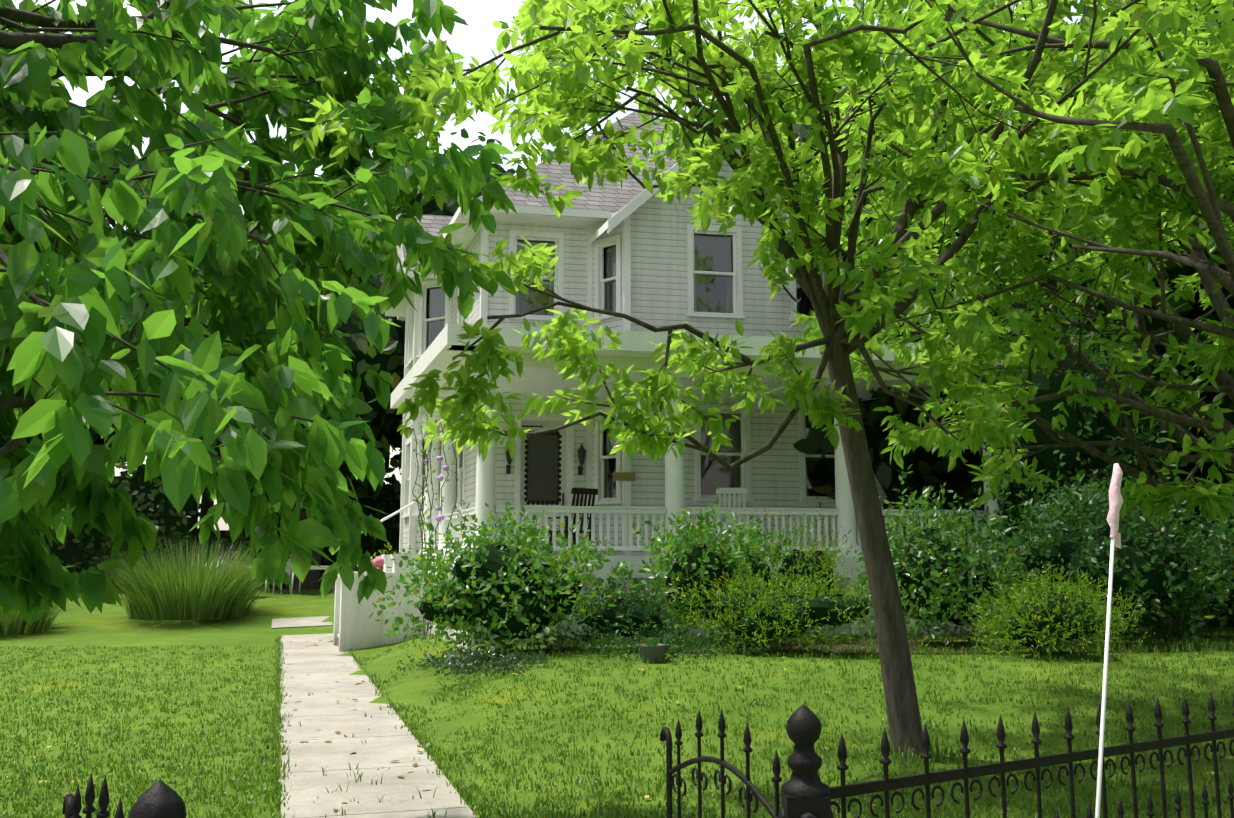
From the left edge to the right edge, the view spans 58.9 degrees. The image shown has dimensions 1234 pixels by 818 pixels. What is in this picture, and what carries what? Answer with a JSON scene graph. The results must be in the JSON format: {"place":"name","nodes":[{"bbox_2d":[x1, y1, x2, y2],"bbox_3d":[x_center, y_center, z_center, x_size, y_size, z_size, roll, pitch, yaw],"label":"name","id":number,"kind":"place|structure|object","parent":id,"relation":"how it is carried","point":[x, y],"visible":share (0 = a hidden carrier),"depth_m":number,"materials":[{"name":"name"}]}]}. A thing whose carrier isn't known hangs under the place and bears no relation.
{"place":"outdoors","nodes":[
{"label":"outdoors","id":0,"kind":"place"},
{"bbox_2d":[0,562,80,635],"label":"ornamental grass","id":1,"kind":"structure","parent":0,"point":[12,623],"depth_m":22.28,"materials":[{"name":"green plant"}]},
{"bbox_2d":[75,532,291,620],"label":"ornamental grass","id":2,"kind":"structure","parent":0,"point":[177,589],"depth_m":23.64,"materials":[{"name":"green plant"}]},
{"bbox_2d":[12,0,1104,537],"label":"sky","id":3,"kind":"structure","parent":0,"point":[476,39],"materials":[{"name":"white"}]},
{"bbox_2d":[0,584,1233,817],"bbox_3d":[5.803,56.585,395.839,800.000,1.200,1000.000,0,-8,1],"label":"lawn","id":4,"kind":"structure","parent":0,"point":[76,626],"depth_m":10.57,"materials":[{"name":"green plant"}]},
{"bbox_2d":[39,201,128,236],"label":"tree","id":5,"kind":"object","parent":4,"relation":"on","point":[106,221],"depth_m":44.79,"materials":[{"name":"green plant"}]},
{"bbox_2d":[62,772,123,817],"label":"gate leaf","id":6,"kind":"object","parent":4,"relation":"on","point":[72,806],"visible":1,"depth_m":2.32,"materials":[{"name":"metal"}]},
{"bbox_2d":[36,444,203,592],"bbox_3d":[-20.924,2.996,28.833,18.741,4.648,2.858,2,-8,-16],"label":"tree","id":7,"kind":"object","parent":4,"relation":"on","point":[153,503],"visible":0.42,"depth_m":30.08,"materials":[{"name":"green plant"}]},
{"bbox_2d":[26,229,371,568],"bbox_3d":[-13.621,-1.068,35.819,13.332,14.084,11.791,0,-8,1],"label":"tree","id":8,"kind":"object","parent":4,"relation":"on","point":[99,440],"depth_m":35.65,"materials":[{"name":"green plant"}]},
{"bbox_2d":[196,530,230,569],"bbox_3d":[-8.529,5.446,39.157,14.560,2.100,0.060,2,-8,-15],"label":"backyard lattice fence","id":9,"kind":"object","parent":4,"relation":"on","point":[223,536],"depth_m":37.82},
{"bbox_2d":[0,0,516,625],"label":"tree","id":10,"kind":"object","parent":4,"relation":"on","point":[248,364],"visible":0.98,"depth_m":4.56,"materials":[{"name":"green plant"}]},
{"bbox_2d":[227,559,333,593],"bbox_3d":[-8.782,4.409,28.525,2.832,0.971,1.535,4,-9,-25],"label":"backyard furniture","id":11,"kind":"object","parent":4,"relation":"on","point":[288,568],"visible":0.1,"depth_m":28.66,"materials":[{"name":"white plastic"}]},
{"bbox_2d":[184,254,404,588],"bbox_3d":[-7.975,0.324,33.844,10.253,10.780,11.378,0,-8,1],"label":"tree","id":12,"kind":"object","parent":4,"relation":"on","point":[383,424],"visible":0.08,"depth_m":30.84,"materials":[{"name":"green plant"}]},
{"bbox_2d":[285,507,309,589],"bbox_3d":[-9.481,2.512,33.019,0.799,6.219,0.840,0,-8,1],"label":"backyard tree trunk","id":13,"kind":"object","parent":4,"relation":"on","point":[304,584],"visible":0.04,"depth_m":32.34,"materials":[{"name":"brown plant"}]},
{"bbox_2d":[223,464,400,588],"bbox_3d":[0.179,4.128,37.942,26.059,4.374,2.640,2,-8,-16],"label":"tree","id":14,"kind":"object","parent":4,"relation":"on","point":[387,502],"visible":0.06,"depth_m":34.74,"materials":[{"name":"green plant"}]},
{"bbox_2d":[272,616,476,817],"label":"concrete walkway","id":15,"kind":"structure","parent":4,"relation":"on","point":[386,744],"depth_m":8.94,"materials":[{"name":"beige concrete"}]},
{"bbox_2d":[355,539,420,571],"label":"flowers","id":16,"kind":"object","parent":4,"relation":"on","point":[388,545],"depth_m":22.49,"materials":[{"name":"green plant"}]},
{"bbox_2d":[357,555,383,571],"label":"hydrangea blooms","id":17,"kind":"object","parent":16,"relation":"attached to","point":[378,562],"visible":0.17,"depth_m":21.59,"materials":[{"name":"pink plant"}]},
{"bbox_2d":[411,414,462,641],"bbox_3d":[-2.972,1.911,17.837,0.828,3.676,2.249,2,-8,-15],"label":"climbing vine","id":18,"kind":"object","parent":4,"relation":"on","point":[419,503],"visible":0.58,"depth_m":17.86,"materials":[{"name":"green plant"}]},
{"bbox_2d":[423,456,448,521],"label":"flowers","id":19,"kind":"object","parent":18,"relation":"attached to","point":[439,478],"visible":0.92,"depth_m":17.72,"materials":[{"name":"purple plant"}]},
{"bbox_2d":[371,128,528,451],"bbox_3d":[-5.374,-2.099,40.778,11.522,16.607,15.214,0,-8,1],"label":"tree","id":20,"kind":"object","parent":4,"relation":"on","point":[430,207],"depth_m":38.00,"materials":[{"name":"green plant"}]},
{"bbox_2d":[397,645,563,676],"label":"ground cover","id":21,"kind":"object","parent":4,"relation":"on","point":[459,665],"visible":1,"depth_m":12.24,"materials":[{"name":"green plant"}]},
{"bbox_2d":[368,500,648,669],"bbox_3d":[-1.330,2.170,13.816,3.500,2.012,2.897,0,-8,1],"label":"shrub","id":22,"kind":"object","parent":4,"relation":"on","point":[515,590],"visible":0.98,"depth_m":13.31,"materials":[{"name":"green plant"}]},
{"bbox_2d":[4,637,1232,810],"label":"fallen leaves","id":23,"kind":"object","parent":4,"relation":"on","point":[646,796],"visible":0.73,"depth_m":9.23,"materials":[{"name":"brown plant"}]},
{"bbox_2d":[636,637,666,661],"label":"flower pot","id":24,"kind":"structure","parent":4,"relation":"on","point":[652,651],"depth_m":12.41,"materials":[{"name":"grey ceramic"}]},
{"bbox_2d":[576,630,768,661],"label":"ground cover","id":25,"kind":"object","parent":4,"relation":"on","point":[675,651],"visible":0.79,"depth_m":12.69,"materials":[{"name":"green plant"}]},
{"bbox_2d":[333,112,1019,651],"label":"victorian house","id":26,"kind":"structure","parent":4,"relation":"on","point":[633,248],"depth_m":19.70,"materials":[{"name":"white wood"}]},
{"bbox_2d":[495,523,564,542],"bbox_3d":[-1.677,2.227,18.619,1.719,0.580,1.449,0,-8,1],"label":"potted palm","id":27,"kind":"object","parent":26,"relation":"on","point":[536,531],"visible":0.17,"depth_m":18.54,"materials":[{"name":"grey"}]},
{"bbox_2d":[548,488,750,552],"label":"rocking chairs","id":28,"kind":"object","parent":26,"relation":"on","point":[590,492],"visible":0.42,"depth_m":18.30,"materials":[{"name":"black wood"}]},
{"bbox_2d":[128,691,1233,817],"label":"wrought iron fence","id":29,"kind":"object","parent":4,"relation":"on","point":[806,792],"visible":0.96,"depth_m":2.94,"materials":[{"name":"black metal"}]},
{"bbox_2d":[660,708,781,817],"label":"gate leaf","id":30,"kind":"object","parent":29,"relation":"attached to","point":[665,734],"visible":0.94,"depth_m":3.18,"materials":[{"name":"metal"}]},
{"bbox_2d":[664,553,932,657],"bbox_3d":[2.008,2.371,13.255,2.082,1.264,3.058,8,-11,-44],"label":"bush","id":31,"kind":"object","parent":4,"relation":"on","point":[754,614],"visible":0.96,"depth_m":13.04,"materials":[{"name":"green plant"}]},
{"bbox_2d":[756,504,864,640],"bbox_3d":[2.519,2.267,14.914,1.366,1.920,1.461,-5,-9,32],"label":"spiky shrub","id":32,"kind":"object","parent":4,"relation":"on","point":[818,559],"visible":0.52,"depth_m":14.78,"materials":[{"name":"green plant"}]},
{"bbox_2d":[461,641,1227,657],"bbox_3d":[2.901,3.197,14.155,10.400,0.229,2.000,0,-8,1],"label":"mulch bed","id":33,"kind":"object","parent":4,"relation":"on","point":[795,647],"depth_m":14.20,"materials":[{"name":"soil"}]},
{"bbox_2d":[557,572,703,646],"bbox_3d":[0.205,2.534,13.755,1.678,0.997,1.605,-6,-10,38],"label":"shrub","id":34,"kind":"object","parent":33,"relation":"on","point":[640,617],"visible":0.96,"depth_m":13.50,"materials":[{"name":"green plant"}]},
{"bbox_2d":[627,478,815,646],"bbox_3d":[1.270,2.105,14.685,2.279,2.338,2.111,5,-10,-33],"label":"tall shrub","id":35,"kind":"object","parent":33,"relation":"on","point":[703,557],"visible":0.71,"depth_m":14.36,"materials":[{"name":"green plant"}]},
{"bbox_2d":[848,465,1037,645],"bbox_3d":[4.257,1.937,14.481,2.453,2.366,2.722,0,-8,1],"label":"shrub","id":36,"kind":"object","parent":33,"relation":"on","point":[940,566],"visible":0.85,"depth_m":13.86,"materials":[{"name":"green plant"}]},
{"bbox_2d":[485,0,1233,761],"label":"front yard tree","id":37,"kind":"object","parent":4,"relation":"on","point":[903,714],"visible":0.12,"depth_m":8.32,"materials":[{"name":"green plant"}]},
{"bbox_2d":[290,0,1149,469],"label":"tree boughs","id":38,"kind":"object","parent":37,"relation":"attached to","point":[556,90],"visible":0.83,"depth_m":7.44,"materials":[{"name":"green plant"}]},
{"bbox_2d":[641,0,1233,500],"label":"yard tree","id":39,"kind":"object","parent":4,"relation":"on","point":[1135,272],"visible":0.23,"depth_m":9.25,"materials":[{"name":"green plant"}]},
{"bbox_2d":[636,0,1233,522],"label":"yard tree boughs","id":40,"kind":"object","parent":39,"relation":"attached to","point":[1184,178],"visible":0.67,"depth_m":7.55,"materials":[{"name":"green plant"}]},
{"bbox_2d":[759,4,1200,547],"bbox_3d":[6.345,-1.879,20.436,7.544,12.012,7.897,5,-9,-32],"label":"tree","id":41,"kind":"object","parent":4,"relation":"on","point":[928,468],"visible":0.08,"depth_m":19.60,"materials":[{"name":"green plant"}]},
{"bbox_2d":[958,554,1154,661],"bbox_3d":[5.144,2.369,13.012,2.103,1.314,2.031,7,-11,-41],"label":"yellow shrub","id":42,"kind":"object","parent":4,"relation":"on","point":[1041,620],"visible":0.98,"depth_m":12.66,"materials":[{"name":"green plant"}]},
{"bbox_2d":[930,452,1233,648],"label":"dark shrub","id":43,"kind":"object","parent":4,"relation":"on","point":[1153,563],"visible":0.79,"depth_m":13.90,"materials":[{"name":"green plant"}]},
{"bbox_2d":[958,253,1233,639],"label":"tree","id":44,"kind":"object","parent":4,"relation":"on","point":[1087,423],"visible":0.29,"depth_m":16.03,"materials":[{"name":"green plant"}]},
{"bbox_2d":[1095,463,1122,817],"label":"marker pole","id":45,"kind":"object","parent":4,"relation":"on","point":[1115,501],"visible":1,"depth_m":3.12,"materials":[{"name":"white"}]},
{"bbox_2d":[999,0,1233,626],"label":"tree","id":46,"kind":"object","parent":4,"relation":"on","point":[1156,326],"visible":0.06,"depth_m":18.20,"materials":[{"name":"green plant"}]},
{"bbox_2d":[1151,505,1233,630],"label":"shrub","id":47,"kind":"object","parent":4,"relation":"on","point":[1225,546],"visible":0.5,"depth_m":14.84,"materials":[{"name":"green plant"}]},
{"bbox_2d":[1167,350,1233,553],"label":"tree","id":48,"kind":"object","parent":4,"relation":"on","point":[1228,402],"visible":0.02,"depth_m":17.99,"materials":[{"name":"green plant"}]},
{"bbox_2d":[1199,2,1233,271],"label":"tree","id":49,"kind":"object","parent":4,"relation":"on","point":[1217,259],"visible":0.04,"depth_m":15.99,"materials":[{"name":"green plant"}]},
{"bbox_2d":[1208,400,1233,628],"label":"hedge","id":50,"kind":"object","parent":4,"relation":"on","point":[1230,622],"visible":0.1,"depth_m":18.05,"materials":[{"name":"green plant"}]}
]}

